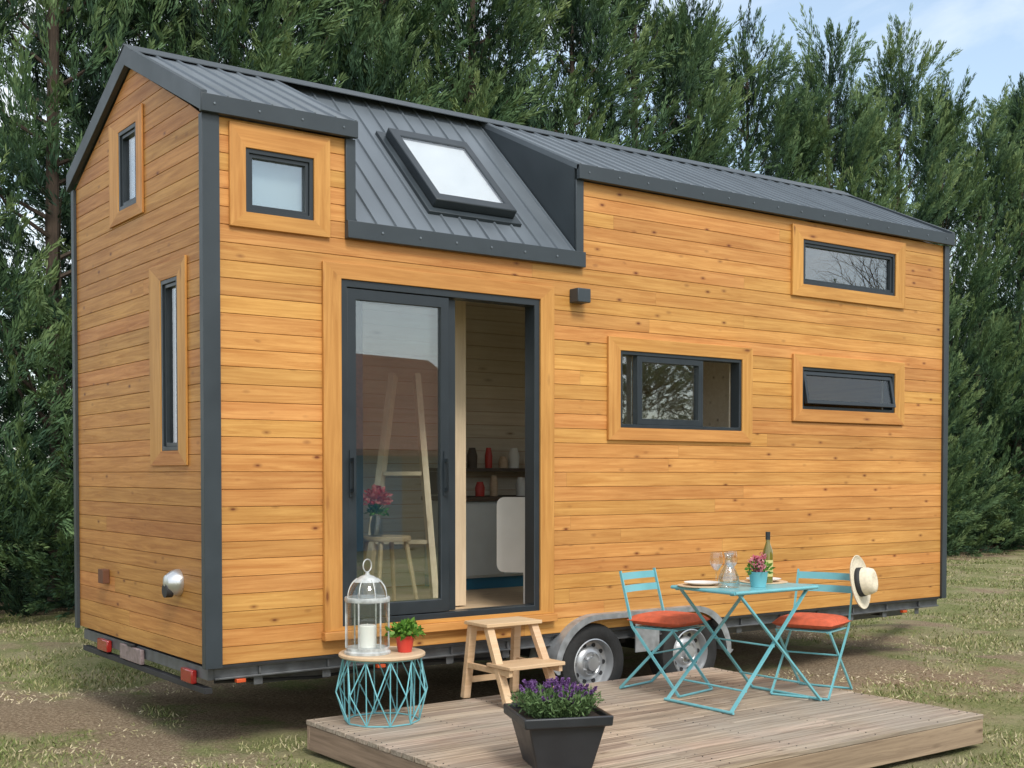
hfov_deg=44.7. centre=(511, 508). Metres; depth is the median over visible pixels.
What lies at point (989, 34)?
sky
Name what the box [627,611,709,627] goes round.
seat cushion
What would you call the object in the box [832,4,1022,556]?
conifer tree
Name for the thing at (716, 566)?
wine glass
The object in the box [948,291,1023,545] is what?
conifer tree
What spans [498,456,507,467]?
storage jar
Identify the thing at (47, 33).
conifer tree
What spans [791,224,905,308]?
window
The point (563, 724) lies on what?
planter
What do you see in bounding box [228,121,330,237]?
window
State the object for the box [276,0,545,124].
conifer tree
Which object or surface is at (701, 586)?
place mat
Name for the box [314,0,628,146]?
conifer tree
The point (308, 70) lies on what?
conifer tree
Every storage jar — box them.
[467,448,476,467]
[475,482,484,495]
[485,448,491,467]
[490,476,497,495]
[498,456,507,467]
[508,448,518,467]
[516,477,524,495]
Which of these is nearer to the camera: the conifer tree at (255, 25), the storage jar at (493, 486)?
the storage jar at (493, 486)
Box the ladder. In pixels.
[363,373,437,597]
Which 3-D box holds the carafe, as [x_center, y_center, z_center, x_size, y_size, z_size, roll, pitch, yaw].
[1.397,0.397,8.021,0.142,0.228,0.142,-1,2,-36]
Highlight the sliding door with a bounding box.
[322,261,557,640]
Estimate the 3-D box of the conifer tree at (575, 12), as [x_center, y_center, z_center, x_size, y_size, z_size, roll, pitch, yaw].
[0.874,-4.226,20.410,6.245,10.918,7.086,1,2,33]
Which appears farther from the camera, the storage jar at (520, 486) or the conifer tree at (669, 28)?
the conifer tree at (669, 28)
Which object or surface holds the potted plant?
on the side table at (394, 656)
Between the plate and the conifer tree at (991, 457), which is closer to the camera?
the plate
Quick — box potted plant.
[384,617,425,652]
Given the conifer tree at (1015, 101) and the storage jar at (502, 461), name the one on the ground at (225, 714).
the conifer tree at (1015, 101)
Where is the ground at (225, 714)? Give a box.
[0,544,1023,767]
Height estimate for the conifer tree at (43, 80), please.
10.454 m
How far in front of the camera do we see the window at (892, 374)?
10.78 m
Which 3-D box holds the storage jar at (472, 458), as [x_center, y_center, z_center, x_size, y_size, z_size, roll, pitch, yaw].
[-0.357,-0.455,11.137,0.095,0.181,0.093,-1,2,-36]
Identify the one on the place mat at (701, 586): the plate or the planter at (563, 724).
the plate
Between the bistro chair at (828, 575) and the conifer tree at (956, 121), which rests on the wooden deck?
the bistro chair at (828, 575)
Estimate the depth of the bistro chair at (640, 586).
8.64 m
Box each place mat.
[677,583,726,587]
[740,579,787,583]
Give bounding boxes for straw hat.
[850,555,877,608]
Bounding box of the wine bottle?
[763,532,772,582]
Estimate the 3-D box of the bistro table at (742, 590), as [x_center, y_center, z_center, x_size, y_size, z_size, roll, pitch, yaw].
[1.523,0.886,8.200,0.840,0.763,0.625,-1,2,-36]
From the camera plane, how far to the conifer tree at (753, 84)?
23.20 m
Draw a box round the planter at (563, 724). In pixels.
[503,676,613,767]
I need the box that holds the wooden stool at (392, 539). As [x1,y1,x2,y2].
[363,535,417,600]
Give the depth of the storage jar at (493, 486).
11.03 m
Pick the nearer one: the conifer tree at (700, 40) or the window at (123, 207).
the window at (123, 207)
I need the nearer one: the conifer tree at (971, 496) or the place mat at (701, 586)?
the place mat at (701, 586)
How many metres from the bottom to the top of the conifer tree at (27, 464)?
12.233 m
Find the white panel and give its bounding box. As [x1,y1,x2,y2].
[497,497,524,603]
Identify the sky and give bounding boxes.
[0,0,1023,461]
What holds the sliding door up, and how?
in the tiny house
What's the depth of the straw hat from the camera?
8.45 m
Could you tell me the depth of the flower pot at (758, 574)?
8.03 m
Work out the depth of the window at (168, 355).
7.90 m
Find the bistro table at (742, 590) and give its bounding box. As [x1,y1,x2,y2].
[664,580,821,714]
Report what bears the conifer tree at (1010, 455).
on the ground at (225, 714)
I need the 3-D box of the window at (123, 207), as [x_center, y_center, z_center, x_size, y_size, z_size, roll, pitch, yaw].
[-2.577,-2.304,8.429,0.096,0.710,0.660,-1,2,-36]
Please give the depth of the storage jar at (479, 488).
10.94 m
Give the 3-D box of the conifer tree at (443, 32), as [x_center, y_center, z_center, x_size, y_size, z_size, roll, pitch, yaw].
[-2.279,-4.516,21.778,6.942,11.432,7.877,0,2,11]
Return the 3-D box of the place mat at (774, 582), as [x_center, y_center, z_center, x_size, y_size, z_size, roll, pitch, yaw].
[1.703,0.493,8.419,0.320,0.005,0.320,-1,2,-36]
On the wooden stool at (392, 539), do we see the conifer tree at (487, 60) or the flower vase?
the flower vase
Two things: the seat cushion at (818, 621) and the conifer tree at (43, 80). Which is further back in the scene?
the conifer tree at (43, 80)
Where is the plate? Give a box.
[684,580,719,585]
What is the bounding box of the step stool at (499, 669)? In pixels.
[460,616,564,703]
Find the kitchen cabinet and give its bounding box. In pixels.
[421,495,524,589]
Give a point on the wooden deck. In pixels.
(650, 727)
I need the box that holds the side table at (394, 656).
[335,646,427,727]
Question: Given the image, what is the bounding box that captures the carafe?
[717,552,739,587]
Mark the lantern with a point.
(367, 645)
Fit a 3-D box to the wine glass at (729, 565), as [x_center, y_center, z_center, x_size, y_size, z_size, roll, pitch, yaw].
[1.472,0.390,8.359,0.088,0.213,0.088,-1,2,-36]
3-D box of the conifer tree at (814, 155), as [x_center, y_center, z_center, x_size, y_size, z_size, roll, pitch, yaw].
[5.553,-3.731,24.465,4.507,9.683,4.903,-1,2,-23]
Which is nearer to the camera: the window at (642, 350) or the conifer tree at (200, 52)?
the window at (642, 350)
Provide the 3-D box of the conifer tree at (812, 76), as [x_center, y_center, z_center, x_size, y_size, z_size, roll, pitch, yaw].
[6.210,-4.536,24.872,4.696,11.298,5.917,0,2,13]
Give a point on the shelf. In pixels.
(433, 476)
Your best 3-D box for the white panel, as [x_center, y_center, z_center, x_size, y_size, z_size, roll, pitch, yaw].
[0.109,0.321,9.567,0.460,0.820,0.030,0,2,14]
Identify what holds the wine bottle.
on the bistro table at (742, 590)
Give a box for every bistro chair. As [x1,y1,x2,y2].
[619,568,712,697]
[770,569,852,700]
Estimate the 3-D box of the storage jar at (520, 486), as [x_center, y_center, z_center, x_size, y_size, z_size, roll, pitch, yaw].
[0.081,-0.201,11.240,0.100,0.168,0.097,-1,2,-36]
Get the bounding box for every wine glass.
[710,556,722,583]
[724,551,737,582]
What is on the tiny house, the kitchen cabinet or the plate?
the kitchen cabinet
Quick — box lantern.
[344,559,390,655]
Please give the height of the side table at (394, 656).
0.419 m
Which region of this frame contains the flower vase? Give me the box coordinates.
[363,484,392,536]
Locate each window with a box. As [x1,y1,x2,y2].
[108,103,143,227]
[149,255,187,465]
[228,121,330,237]
[607,336,752,442]
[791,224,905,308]
[792,354,904,424]
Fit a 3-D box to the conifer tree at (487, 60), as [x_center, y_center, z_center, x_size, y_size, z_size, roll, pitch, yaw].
[-0.934,-4.033,22.942,8.875,10.382,7.044,0,2,-11]
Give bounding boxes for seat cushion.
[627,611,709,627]
[771,612,850,629]
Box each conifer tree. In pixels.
[0,0,81,613]
[0,0,203,620]
[0,0,248,582]
[0,0,352,616]
[0,0,458,587]
[182,0,398,94]
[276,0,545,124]
[307,0,492,108]
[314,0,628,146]
[422,17,568,133]
[462,0,694,155]
[532,0,767,166]
[624,0,776,173]
[675,0,824,186]
[757,72,848,190]
[773,2,895,208]
[819,77,981,554]
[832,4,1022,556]
[900,65,1023,553]
[935,80,1023,551]
[947,72,1023,546]
[947,397,1021,544]
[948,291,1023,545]
[948,345,1021,542]
[954,94,1023,544]
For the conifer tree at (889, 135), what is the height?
10.033 m
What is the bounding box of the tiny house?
[66,44,954,693]
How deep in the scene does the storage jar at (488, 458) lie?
11.22 m
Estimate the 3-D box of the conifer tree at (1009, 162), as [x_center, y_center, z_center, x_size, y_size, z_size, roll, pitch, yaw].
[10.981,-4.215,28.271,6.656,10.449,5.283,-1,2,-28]
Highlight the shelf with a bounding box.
[429,468,524,493]
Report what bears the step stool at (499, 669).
on the wooden deck
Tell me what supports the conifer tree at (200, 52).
on the ground at (225, 714)
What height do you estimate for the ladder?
1.780 m
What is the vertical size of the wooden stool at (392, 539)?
0.567 m
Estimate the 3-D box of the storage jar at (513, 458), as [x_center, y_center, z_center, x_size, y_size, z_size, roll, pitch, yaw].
[0.015,-0.465,11.408,0.108,0.185,0.105,-1,2,-36]
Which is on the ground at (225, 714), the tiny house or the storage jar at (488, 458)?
the tiny house
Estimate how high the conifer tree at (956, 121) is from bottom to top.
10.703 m
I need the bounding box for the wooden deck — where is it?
[306,667,983,767]
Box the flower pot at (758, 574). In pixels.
[744,552,775,586]

